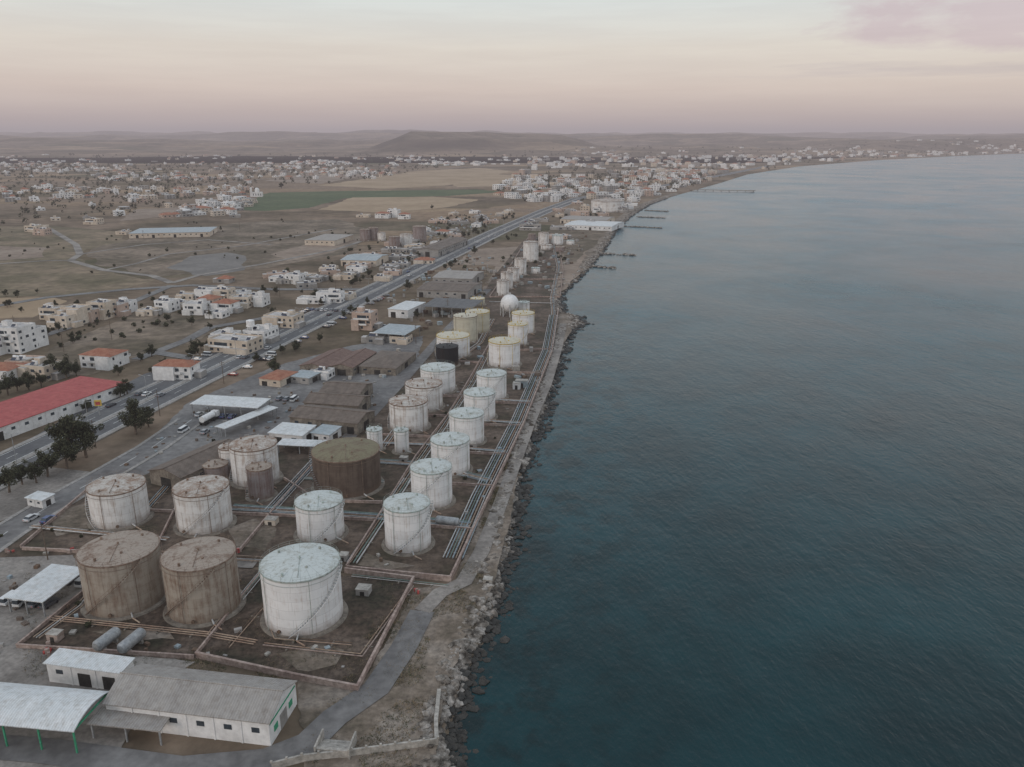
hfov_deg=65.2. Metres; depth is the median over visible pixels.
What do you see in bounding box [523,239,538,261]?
storage tank
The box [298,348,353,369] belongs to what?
derelict shed
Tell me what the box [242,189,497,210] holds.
crop field
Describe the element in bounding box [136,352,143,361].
tree
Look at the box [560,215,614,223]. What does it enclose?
warehouse
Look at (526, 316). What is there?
storage tank
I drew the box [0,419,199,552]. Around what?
service road
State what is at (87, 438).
eucalyptus tree
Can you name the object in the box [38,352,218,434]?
forecourt
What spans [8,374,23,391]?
tree
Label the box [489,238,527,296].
bund wall
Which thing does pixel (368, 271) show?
tree
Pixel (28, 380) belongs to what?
tree
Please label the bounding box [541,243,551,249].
storage tank
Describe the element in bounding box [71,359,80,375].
tree
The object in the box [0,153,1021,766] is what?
ground
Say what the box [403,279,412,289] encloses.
tree
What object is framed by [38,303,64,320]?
house
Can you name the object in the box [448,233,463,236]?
house
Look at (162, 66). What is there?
sky
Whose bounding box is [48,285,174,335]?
side road
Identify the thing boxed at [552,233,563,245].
storage tank
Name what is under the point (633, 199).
house
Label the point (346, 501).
bund wall
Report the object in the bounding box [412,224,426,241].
storage tank
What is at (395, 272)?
house
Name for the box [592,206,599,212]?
house
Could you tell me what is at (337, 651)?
pipe run
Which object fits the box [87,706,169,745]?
lean to shed
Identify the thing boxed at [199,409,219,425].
tanker lorry
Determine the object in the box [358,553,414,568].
bare ground
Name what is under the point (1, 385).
tree
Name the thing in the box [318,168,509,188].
dry grass field
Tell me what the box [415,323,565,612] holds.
coastal path
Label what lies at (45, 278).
grassland field
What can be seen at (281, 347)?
tree
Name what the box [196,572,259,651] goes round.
bund wall
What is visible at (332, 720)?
access road
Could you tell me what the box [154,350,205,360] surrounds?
side road
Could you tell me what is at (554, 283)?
pipe run
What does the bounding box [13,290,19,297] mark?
tree
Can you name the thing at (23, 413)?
warehouse
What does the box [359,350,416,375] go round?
derelict shed
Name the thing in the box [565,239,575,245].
storage tank
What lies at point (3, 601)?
parked car
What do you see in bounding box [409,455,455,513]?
storage tank
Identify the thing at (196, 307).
house
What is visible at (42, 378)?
tree
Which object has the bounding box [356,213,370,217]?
house
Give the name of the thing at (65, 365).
eucalyptus tree
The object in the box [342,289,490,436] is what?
yard track
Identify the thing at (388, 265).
house
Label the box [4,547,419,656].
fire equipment
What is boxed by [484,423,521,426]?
bund wall
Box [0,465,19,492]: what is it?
tree
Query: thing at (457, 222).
house
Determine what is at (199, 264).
dirt lot
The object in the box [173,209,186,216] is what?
house
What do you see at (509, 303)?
spherical gas tank
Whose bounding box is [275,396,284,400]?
parked car
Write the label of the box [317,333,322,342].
tree
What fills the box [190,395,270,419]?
fuel canopy
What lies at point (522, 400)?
pipe run
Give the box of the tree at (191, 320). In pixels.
[186,316,194,322]
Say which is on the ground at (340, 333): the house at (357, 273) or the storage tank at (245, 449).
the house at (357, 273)
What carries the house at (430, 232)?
on the ground at (340, 333)
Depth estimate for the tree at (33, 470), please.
239.75 m
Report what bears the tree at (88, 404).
on the forecourt
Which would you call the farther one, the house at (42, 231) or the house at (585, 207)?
the house at (585, 207)
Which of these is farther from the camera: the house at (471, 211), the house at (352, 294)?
the house at (471, 211)
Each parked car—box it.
[0,590,13,605]
[11,599,26,606]
[22,513,40,521]
[27,601,38,607]
[38,597,59,608]
[39,515,56,523]
[74,577,81,587]
[105,402,116,406]
[134,391,144,395]
[141,391,151,395]
[155,392,165,396]
[177,425,189,432]
[194,411,204,416]
[199,429,209,434]
[201,351,211,355]
[219,413,228,417]
[227,372,238,375]
[227,413,236,418]
[242,364,252,368]
[265,351,276,355]
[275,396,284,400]
[282,396,290,400]
[290,395,298,401]
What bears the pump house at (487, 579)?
on the shore rocks
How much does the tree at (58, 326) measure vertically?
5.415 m
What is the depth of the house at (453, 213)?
1058.89 m
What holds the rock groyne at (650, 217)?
in the sea
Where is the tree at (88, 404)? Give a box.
[80,400,93,411]
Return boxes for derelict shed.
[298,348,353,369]
[329,348,376,375]
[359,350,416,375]
[416,281,481,298]
[432,270,484,281]
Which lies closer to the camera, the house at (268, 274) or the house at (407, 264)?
the house at (268, 274)
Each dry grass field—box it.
[0,246,48,259]
[0,297,66,318]
[120,207,179,220]
[265,170,393,183]
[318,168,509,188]
[318,197,476,211]
[449,174,534,186]
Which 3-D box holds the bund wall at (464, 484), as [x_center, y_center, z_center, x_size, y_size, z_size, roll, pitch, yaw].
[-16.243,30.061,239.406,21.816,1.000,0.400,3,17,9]
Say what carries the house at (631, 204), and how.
on the ground at (340, 333)
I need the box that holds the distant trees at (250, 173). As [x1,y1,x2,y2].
[0,138,1023,223]
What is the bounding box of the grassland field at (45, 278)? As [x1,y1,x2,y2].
[0,226,153,296]
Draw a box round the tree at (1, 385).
[0,382,7,393]
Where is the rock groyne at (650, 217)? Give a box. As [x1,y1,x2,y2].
[636,216,664,217]
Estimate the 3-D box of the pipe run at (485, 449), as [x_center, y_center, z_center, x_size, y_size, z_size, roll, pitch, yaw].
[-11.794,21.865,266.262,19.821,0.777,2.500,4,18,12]
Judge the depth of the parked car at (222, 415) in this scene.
295.75 m
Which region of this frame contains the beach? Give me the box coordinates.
[413,193,678,766]
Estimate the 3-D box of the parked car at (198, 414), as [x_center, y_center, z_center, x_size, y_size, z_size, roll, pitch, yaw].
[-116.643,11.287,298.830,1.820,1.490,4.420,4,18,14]
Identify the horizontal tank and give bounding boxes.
[92,627,120,650]
[117,628,145,653]
[435,515,459,525]
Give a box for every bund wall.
[15,590,194,658]
[19,490,84,547]
[21,546,78,552]
[150,508,374,520]
[159,508,174,540]
[194,567,414,690]
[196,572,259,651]
[240,465,311,548]
[283,477,381,503]
[346,344,488,566]
[382,433,432,437]
[428,414,447,416]
[431,524,471,529]
[442,395,463,396]
[452,482,492,486]
[459,360,483,362]
[470,451,507,455]
[480,348,551,351]
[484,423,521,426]
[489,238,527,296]
[490,296,559,297]
[495,401,530,403]
[506,371,542,373]
[519,278,559,279]
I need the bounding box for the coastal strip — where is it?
[297,309,571,766]
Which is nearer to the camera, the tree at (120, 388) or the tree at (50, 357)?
the tree at (120, 388)
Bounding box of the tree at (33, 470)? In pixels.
[23,460,46,482]
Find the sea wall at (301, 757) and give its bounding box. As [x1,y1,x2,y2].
[270,736,438,766]
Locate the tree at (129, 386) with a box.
[122,379,134,393]
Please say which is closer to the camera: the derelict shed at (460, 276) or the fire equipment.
the fire equipment
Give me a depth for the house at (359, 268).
616.14 m
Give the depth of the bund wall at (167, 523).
214.10 m
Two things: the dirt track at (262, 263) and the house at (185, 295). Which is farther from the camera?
the dirt track at (262, 263)
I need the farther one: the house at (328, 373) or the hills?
the hills
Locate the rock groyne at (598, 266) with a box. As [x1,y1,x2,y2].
[590,265,616,268]
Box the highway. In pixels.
[0,166,769,490]
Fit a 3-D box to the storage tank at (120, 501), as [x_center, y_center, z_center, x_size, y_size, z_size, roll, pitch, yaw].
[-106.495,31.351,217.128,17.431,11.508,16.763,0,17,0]
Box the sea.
[449,153,1023,766]
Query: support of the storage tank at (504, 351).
on the tank yard ground at (293, 462)
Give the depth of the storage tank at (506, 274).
544.05 m
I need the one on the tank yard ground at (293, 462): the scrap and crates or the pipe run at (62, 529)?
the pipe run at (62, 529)
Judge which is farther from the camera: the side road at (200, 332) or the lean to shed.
the side road at (200, 332)
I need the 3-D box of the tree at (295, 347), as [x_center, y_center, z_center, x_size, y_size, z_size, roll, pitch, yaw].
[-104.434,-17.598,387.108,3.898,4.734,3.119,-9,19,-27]
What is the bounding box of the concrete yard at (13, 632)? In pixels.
[0,555,193,766]
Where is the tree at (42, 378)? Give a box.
[33,371,48,386]
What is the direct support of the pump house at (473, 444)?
on the tank yard ground at (293, 462)
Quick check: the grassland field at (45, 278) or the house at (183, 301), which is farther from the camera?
the grassland field at (45, 278)
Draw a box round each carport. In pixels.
[4,564,79,616]
[374,323,419,338]
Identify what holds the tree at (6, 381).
on the ground at (340, 333)
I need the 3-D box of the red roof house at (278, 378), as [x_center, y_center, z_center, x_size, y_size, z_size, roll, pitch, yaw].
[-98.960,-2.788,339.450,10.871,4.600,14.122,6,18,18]
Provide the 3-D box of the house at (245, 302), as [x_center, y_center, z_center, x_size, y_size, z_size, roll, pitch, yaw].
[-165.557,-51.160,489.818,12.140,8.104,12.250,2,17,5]
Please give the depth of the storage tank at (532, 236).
792.71 m
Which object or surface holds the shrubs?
on the ground at (340, 333)
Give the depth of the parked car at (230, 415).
295.20 m
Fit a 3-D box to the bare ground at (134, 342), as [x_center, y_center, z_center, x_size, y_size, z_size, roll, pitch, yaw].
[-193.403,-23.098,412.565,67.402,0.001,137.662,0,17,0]
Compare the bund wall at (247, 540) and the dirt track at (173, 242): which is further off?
the dirt track at (173, 242)
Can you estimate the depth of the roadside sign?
297.43 m
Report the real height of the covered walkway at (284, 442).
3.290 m
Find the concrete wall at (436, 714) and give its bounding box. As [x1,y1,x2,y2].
[434,689,440,741]
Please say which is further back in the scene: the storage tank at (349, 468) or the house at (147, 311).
the house at (147, 311)
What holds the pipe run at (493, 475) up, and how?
on the tank yard ground at (293, 462)
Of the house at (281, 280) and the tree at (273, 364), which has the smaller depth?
the tree at (273, 364)
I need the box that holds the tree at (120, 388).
[113,382,127,396]
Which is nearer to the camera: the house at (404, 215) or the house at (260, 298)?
the house at (260, 298)
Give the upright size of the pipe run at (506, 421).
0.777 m
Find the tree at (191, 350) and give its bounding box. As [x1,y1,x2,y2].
[185,347,195,358]
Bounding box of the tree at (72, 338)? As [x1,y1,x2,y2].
[69,335,76,343]
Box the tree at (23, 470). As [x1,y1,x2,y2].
[10,459,28,484]
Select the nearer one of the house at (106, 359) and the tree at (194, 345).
the house at (106, 359)
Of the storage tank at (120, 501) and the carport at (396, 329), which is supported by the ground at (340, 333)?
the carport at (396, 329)
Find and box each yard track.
[237,559,257,567]
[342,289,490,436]
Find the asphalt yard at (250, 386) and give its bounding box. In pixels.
[128,336,422,474]
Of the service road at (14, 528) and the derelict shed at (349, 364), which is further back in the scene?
the derelict shed at (349, 364)
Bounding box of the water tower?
[246,319,254,330]
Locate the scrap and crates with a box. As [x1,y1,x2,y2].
[0,214,586,667]
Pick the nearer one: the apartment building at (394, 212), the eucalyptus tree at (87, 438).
the eucalyptus tree at (87, 438)
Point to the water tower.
(250, 323)
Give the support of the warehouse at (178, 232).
on the ground at (340, 333)
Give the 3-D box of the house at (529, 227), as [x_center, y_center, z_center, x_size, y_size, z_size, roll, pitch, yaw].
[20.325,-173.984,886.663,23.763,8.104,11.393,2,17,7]
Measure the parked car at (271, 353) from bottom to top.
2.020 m
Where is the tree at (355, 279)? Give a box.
[351,274,357,281]
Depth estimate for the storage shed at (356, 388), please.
315.25 m
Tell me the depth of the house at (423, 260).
653.60 m
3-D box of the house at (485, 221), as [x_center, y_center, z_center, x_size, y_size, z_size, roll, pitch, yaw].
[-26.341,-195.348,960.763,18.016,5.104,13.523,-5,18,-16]
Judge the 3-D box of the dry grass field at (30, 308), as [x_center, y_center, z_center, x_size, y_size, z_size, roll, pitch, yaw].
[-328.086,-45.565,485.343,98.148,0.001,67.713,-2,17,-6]
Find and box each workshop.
[267,422,316,441]
[290,369,320,384]
[310,424,341,439]
[388,301,425,318]
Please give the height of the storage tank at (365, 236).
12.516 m
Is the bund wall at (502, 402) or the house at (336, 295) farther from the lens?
the house at (336, 295)
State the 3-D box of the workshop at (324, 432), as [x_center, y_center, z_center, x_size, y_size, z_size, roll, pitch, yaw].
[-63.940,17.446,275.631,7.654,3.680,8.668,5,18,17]
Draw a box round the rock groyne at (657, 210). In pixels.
[644,209,668,211]
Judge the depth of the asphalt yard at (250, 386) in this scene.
312.60 m
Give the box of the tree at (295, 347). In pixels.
[292,342,299,350]
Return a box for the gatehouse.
[24,491,54,507]
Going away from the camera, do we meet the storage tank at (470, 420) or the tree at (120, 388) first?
the storage tank at (470, 420)
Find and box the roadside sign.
[94,400,101,414]
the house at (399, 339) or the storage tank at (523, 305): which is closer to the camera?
the house at (399, 339)
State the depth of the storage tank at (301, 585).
166.79 m
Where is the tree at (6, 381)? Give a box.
[0,372,14,394]
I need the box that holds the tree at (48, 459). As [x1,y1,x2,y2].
[27,448,62,476]
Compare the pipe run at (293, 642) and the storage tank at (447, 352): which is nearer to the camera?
the pipe run at (293, 642)
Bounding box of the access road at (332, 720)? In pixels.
[0,610,433,766]
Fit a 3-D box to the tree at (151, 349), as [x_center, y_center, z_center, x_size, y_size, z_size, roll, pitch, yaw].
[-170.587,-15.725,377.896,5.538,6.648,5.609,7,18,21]
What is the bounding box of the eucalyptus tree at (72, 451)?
[51,437,85,468]
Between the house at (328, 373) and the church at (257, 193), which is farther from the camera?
the church at (257, 193)
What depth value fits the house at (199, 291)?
510.04 m
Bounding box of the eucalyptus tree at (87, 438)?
[63,412,104,457]
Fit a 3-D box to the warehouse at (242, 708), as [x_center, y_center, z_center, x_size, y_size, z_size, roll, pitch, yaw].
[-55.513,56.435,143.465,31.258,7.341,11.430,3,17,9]
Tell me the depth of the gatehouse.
225.49 m
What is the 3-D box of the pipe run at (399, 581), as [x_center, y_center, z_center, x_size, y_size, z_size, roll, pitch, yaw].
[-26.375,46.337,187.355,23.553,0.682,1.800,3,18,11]
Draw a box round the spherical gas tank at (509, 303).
[500,293,518,316]
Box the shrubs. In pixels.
[0,211,599,641]
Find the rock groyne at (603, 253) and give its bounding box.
[601,252,635,255]
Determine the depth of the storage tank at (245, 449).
237.50 m
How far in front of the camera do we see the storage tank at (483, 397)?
292.08 m
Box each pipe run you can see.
[29,524,168,540]
[33,597,84,637]
[47,615,257,644]
[149,485,169,506]
[161,552,263,562]
[226,605,351,647]
[232,504,470,526]
[241,573,259,599]
[263,585,413,656]
[264,459,312,509]
[305,477,384,482]
[347,478,410,563]
[352,574,447,587]
[380,459,490,481]
[383,319,494,446]
[383,441,429,445]
[400,357,487,482]
[443,315,558,558]
[470,447,505,451]
[484,419,519,423]
[489,301,548,303]
[496,398,529,401]
[550,241,559,314]
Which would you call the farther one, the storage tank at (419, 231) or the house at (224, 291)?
the storage tank at (419, 231)
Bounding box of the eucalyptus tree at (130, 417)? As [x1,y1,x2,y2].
[117,397,153,434]
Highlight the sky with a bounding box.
[0,0,1023,133]
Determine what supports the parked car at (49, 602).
on the concrete yard at (13, 632)
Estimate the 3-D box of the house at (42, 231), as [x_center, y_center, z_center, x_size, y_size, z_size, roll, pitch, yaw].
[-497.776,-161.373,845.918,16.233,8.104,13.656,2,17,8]
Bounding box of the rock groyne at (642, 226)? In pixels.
[624,225,661,228]
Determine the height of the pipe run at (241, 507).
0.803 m
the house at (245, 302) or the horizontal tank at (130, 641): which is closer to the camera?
the horizontal tank at (130, 641)
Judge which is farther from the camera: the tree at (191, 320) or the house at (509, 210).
the house at (509, 210)
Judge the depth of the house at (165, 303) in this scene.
475.28 m
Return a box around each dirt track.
[0,260,69,263]
[51,228,172,282]
[81,239,271,253]
[104,228,335,269]
[169,241,362,282]
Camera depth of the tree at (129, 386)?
323.33 m
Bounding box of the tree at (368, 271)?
[364,268,371,276]
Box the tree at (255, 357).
[252,352,259,361]
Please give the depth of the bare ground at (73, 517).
217.94 m
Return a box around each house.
[0,362,26,380]
[4,355,43,362]
[16,356,69,381]
[24,223,42,231]
[32,227,51,235]
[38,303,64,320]
[45,628,64,642]
[46,309,83,327]
[78,348,130,370]
[83,217,103,224]
[88,307,100,322]
[112,300,131,316]
[115,229,131,234]
[118,297,137,312]
[135,306,162,315]
[152,359,206,380]
[154,295,180,312]
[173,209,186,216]
[175,291,194,299]
[179,298,190,308]
[181,298,211,315]
[194,286,216,298]
[195,294,222,303]
[204,309,229,318]
[204,332,263,354]
[208,327,241,337]
[210,298,243,313]
[211,285,235,298]
[213,275,234,283]
[229,213,240,217]
[229,294,253,308]
[236,289,251,293]
[242,323,279,343]
[245,291,270,306]
[259,369,297,386]
[262,270,288,278]
[262,309,305,327]
[264,515,278,525]
[268,274,284,281]
[275,276,289,283]
[284,270,305,284]
[295,280,316,287]
[296,295,331,303]
[305,274,328,282]
[310,366,334,380]
[316,288,344,302]
[319,264,338,271]
[320,267,340,274]
[332,272,355,279]
[339,271,360,276]
[339,551,348,561]
[344,261,371,268]
[345,291,356,299]
[346,264,367,272]
[355,583,371,595]
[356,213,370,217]
[359,252,381,253]
[361,332,386,344]
[373,273,392,281]
[375,211,390,218]
[379,263,399,270]
[381,246,412,252]
[382,268,401,275]
[385,334,412,344]
[388,253,417,260]
[390,261,410,267]
[398,212,410,218]
[399,455,407,461]
[404,243,424,247]
[408,246,423,251]
[413,257,435,263]
[426,230,435,234]
[428,218,450,222]
[435,229,452,233]
[447,227,459,232]
[448,211,458,215]
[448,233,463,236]
[450,220,468,224]
[469,209,480,213]
[469,441,476,446]
[471,222,481,226]
[474,214,486,217]
[483,219,498,223]
[483,576,492,583]
[495,212,507,216]
[504,208,513,212]
[512,381,520,389]
[515,378,527,387]
[519,223,540,230]
[528,217,548,221]
[528,219,538,223]
[549,233,571,238]
[550,225,572,229]
[552,207,566,211]
[564,208,575,214]
[570,210,589,215]
[580,204,590,210]
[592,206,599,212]
[596,212,608,215]
[618,206,627,212]
[624,202,637,205]
[627,196,639,201]
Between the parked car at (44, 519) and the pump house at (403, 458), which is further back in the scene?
the pump house at (403, 458)
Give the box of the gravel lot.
[0,467,88,520]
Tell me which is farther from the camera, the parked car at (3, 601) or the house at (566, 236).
the house at (566, 236)
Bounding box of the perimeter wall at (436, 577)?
[347,308,558,581]
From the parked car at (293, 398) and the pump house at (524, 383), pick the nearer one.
the parked car at (293, 398)
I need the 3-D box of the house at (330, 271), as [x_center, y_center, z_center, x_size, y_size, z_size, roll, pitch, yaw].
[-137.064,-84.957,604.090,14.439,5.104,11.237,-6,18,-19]
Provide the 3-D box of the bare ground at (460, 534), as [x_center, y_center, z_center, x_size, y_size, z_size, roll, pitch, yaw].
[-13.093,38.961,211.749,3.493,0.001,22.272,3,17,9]
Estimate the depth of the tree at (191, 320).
440.05 m
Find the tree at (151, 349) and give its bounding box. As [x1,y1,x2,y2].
[143,343,157,356]
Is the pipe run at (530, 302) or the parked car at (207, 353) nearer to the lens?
the parked car at (207, 353)
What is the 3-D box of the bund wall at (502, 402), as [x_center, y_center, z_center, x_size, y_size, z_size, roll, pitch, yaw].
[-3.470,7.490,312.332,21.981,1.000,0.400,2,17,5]
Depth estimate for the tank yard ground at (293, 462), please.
235.86 m
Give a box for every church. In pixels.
[250,188,262,196]
[604,179,618,186]
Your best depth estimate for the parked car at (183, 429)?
281.35 m
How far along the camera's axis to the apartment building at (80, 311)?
442.86 m
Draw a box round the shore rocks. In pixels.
[411,197,667,766]
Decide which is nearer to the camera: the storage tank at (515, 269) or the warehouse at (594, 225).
the storage tank at (515, 269)
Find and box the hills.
[0,129,1023,162]
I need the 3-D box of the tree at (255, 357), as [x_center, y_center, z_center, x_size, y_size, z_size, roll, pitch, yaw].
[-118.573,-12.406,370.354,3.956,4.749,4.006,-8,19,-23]
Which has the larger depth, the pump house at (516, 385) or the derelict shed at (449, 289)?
the derelict shed at (449, 289)
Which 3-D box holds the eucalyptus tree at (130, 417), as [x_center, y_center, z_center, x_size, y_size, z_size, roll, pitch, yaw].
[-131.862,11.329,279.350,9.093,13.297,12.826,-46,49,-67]
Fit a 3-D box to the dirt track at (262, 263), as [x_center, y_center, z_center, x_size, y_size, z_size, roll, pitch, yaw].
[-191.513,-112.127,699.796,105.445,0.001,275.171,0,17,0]
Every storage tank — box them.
[75,526,165,622]
[84,470,154,532]
[159,532,245,629]
[171,471,236,537]
[199,458,231,478]
[217,439,232,471]
[228,431,283,489]
[245,458,277,504]
[258,539,347,646]
[293,486,348,544]
[309,434,384,499]
[359,228,371,241]
[366,423,386,453]
[368,226,378,240]
[377,231,386,241]
[381,489,434,559]
[387,391,431,433]
[388,235,400,246]
[392,424,414,454]
[400,232,411,245]
[404,375,445,412]
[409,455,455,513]
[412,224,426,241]
[420,360,457,394]
[430,429,473,477]
[434,342,460,366]
[435,329,471,359]
[447,404,486,449]
[452,311,479,343]
[463,384,497,422]
[465,307,491,334]
[470,296,486,306]
[476,366,508,400]
[487,334,521,369]
[495,277,508,295]
[501,269,513,288]
[507,266,519,282]
[507,319,528,346]
[510,308,535,334]
[514,256,529,275]
[519,300,529,310]
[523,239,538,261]
[527,232,536,240]
[530,266,543,273]
[538,231,548,245]
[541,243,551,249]
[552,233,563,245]
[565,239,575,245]
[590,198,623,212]
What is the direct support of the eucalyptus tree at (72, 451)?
on the ground at (340, 333)
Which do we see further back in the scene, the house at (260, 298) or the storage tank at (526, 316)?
the house at (260, 298)
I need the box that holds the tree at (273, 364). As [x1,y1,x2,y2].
[265,356,280,370]
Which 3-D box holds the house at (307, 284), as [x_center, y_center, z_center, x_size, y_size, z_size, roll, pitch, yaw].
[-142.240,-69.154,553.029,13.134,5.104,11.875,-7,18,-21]
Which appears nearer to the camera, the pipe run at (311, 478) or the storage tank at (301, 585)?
the storage tank at (301, 585)
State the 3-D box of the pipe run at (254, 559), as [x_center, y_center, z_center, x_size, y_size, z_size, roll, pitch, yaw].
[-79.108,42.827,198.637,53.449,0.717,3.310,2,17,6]
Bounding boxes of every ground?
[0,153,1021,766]
[0,294,556,578]
[24,568,409,683]
[45,312,229,375]
[52,503,90,535]
[86,219,366,275]
[92,629,173,644]
[229,519,276,551]
[271,239,359,259]
[279,643,343,670]
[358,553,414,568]
[451,515,473,550]
[456,247,517,265]
[473,232,559,308]
[483,250,587,299]
[547,220,615,263]
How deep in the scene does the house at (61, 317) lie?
435.57 m
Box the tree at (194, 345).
[188,338,198,348]
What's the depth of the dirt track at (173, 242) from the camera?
776.63 m
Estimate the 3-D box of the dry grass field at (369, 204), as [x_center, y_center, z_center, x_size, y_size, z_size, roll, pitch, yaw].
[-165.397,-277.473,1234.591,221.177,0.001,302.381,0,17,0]
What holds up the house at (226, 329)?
on the ground at (340, 333)
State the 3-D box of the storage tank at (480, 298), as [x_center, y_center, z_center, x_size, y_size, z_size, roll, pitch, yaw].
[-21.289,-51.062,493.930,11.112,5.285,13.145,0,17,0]
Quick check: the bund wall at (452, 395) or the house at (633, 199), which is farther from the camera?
the house at (633, 199)
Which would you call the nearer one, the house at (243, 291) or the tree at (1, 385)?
the tree at (1, 385)
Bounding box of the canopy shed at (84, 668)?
[42,648,134,689]
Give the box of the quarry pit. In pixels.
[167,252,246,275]
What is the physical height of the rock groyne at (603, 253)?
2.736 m
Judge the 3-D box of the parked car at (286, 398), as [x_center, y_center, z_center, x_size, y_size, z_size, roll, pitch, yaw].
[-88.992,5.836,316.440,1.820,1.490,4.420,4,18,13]
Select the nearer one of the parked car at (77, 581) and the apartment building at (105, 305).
the parked car at (77, 581)
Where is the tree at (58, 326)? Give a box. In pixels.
[54,323,61,330]
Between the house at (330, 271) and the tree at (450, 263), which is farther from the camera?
the tree at (450, 263)
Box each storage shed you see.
[288,404,374,434]
[302,392,370,409]
[319,381,372,394]
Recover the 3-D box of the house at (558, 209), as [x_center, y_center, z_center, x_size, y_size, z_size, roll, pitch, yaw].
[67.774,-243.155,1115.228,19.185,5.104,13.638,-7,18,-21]
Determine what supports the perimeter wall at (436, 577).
on the ground at (340, 333)
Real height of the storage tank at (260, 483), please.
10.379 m
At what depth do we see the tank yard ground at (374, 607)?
168.07 m
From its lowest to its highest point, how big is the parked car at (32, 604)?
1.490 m
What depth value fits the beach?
701.85 m
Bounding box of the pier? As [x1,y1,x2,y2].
[689,189,755,191]
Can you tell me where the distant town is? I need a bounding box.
[0,138,1023,220]
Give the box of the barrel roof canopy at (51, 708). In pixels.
[0,682,108,752]
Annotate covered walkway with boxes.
[214,405,277,436]
[277,438,326,453]
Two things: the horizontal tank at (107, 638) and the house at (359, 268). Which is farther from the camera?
the house at (359, 268)
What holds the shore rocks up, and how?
on the ground at (340, 333)
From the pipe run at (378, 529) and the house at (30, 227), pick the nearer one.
the pipe run at (378, 529)
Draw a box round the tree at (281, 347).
[279,344,284,353]
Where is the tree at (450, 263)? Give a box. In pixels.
[446,260,454,268]
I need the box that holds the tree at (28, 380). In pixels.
[18,371,37,390]
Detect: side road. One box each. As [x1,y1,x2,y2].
[0,284,359,305]
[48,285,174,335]
[132,317,261,359]
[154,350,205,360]
[203,165,498,184]
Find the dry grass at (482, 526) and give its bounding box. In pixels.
[20,454,511,766]
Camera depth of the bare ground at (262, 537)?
209.77 m
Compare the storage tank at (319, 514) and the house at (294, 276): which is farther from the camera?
the house at (294, 276)
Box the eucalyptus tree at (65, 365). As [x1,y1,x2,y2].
[50,354,73,378]
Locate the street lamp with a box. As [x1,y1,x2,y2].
[3,432,17,461]
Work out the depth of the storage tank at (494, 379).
315.00 m
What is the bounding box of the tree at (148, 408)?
[142,406,155,426]
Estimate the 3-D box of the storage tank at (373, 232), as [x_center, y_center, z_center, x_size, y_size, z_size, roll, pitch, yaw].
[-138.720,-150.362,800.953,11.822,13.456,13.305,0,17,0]
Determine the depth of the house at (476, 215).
1014.62 m
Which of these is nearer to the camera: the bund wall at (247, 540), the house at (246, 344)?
the bund wall at (247, 540)
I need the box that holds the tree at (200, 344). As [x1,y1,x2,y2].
[197,340,204,348]
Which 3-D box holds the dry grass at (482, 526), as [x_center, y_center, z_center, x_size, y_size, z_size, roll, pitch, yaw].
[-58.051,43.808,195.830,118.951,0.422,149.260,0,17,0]
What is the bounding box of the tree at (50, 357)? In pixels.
[42,353,56,364]
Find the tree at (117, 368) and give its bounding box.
[112,364,124,375]
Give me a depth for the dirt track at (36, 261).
670.64 m
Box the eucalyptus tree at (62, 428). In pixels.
[44,414,88,459]
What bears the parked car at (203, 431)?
on the asphalt yard at (250, 386)
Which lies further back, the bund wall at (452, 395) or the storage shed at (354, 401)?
the bund wall at (452, 395)
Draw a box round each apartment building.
[0,320,38,353]
[0,335,6,355]
[29,322,48,347]
[60,303,91,323]
[86,298,116,319]
[351,306,382,330]
[387,208,400,217]
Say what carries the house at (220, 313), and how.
on the ground at (340, 333)
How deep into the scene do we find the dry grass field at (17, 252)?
717.97 m
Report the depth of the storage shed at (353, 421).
283.95 m
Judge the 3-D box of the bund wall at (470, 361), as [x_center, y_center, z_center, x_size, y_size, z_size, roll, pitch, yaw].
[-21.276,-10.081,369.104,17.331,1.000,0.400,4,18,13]
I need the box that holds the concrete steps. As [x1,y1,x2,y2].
[313,729,356,759]
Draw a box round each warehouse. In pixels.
[0,376,126,440]
[102,663,296,745]
[128,227,216,237]
[305,234,353,245]
[341,254,388,266]
[416,237,467,256]
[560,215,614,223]
[564,220,623,230]
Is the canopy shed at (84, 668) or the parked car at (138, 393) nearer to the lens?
the canopy shed at (84, 668)
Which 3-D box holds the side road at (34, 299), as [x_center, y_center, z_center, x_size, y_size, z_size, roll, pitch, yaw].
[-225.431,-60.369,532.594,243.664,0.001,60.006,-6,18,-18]
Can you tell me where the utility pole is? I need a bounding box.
[37,523,48,559]
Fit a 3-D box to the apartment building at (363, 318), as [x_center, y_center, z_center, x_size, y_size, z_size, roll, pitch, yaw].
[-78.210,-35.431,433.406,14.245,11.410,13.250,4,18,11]
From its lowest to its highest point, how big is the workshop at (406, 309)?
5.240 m
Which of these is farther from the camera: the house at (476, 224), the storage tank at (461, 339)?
the house at (476, 224)
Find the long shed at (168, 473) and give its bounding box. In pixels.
[147,438,231,488]
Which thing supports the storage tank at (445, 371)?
on the tank yard ground at (293, 462)
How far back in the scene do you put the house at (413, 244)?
743.40 m
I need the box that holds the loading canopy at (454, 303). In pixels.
[422,298,482,316]
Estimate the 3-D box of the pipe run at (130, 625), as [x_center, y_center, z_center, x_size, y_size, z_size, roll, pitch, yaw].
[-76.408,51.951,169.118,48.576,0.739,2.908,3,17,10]
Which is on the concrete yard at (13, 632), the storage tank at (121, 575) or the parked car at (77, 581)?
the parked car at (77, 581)

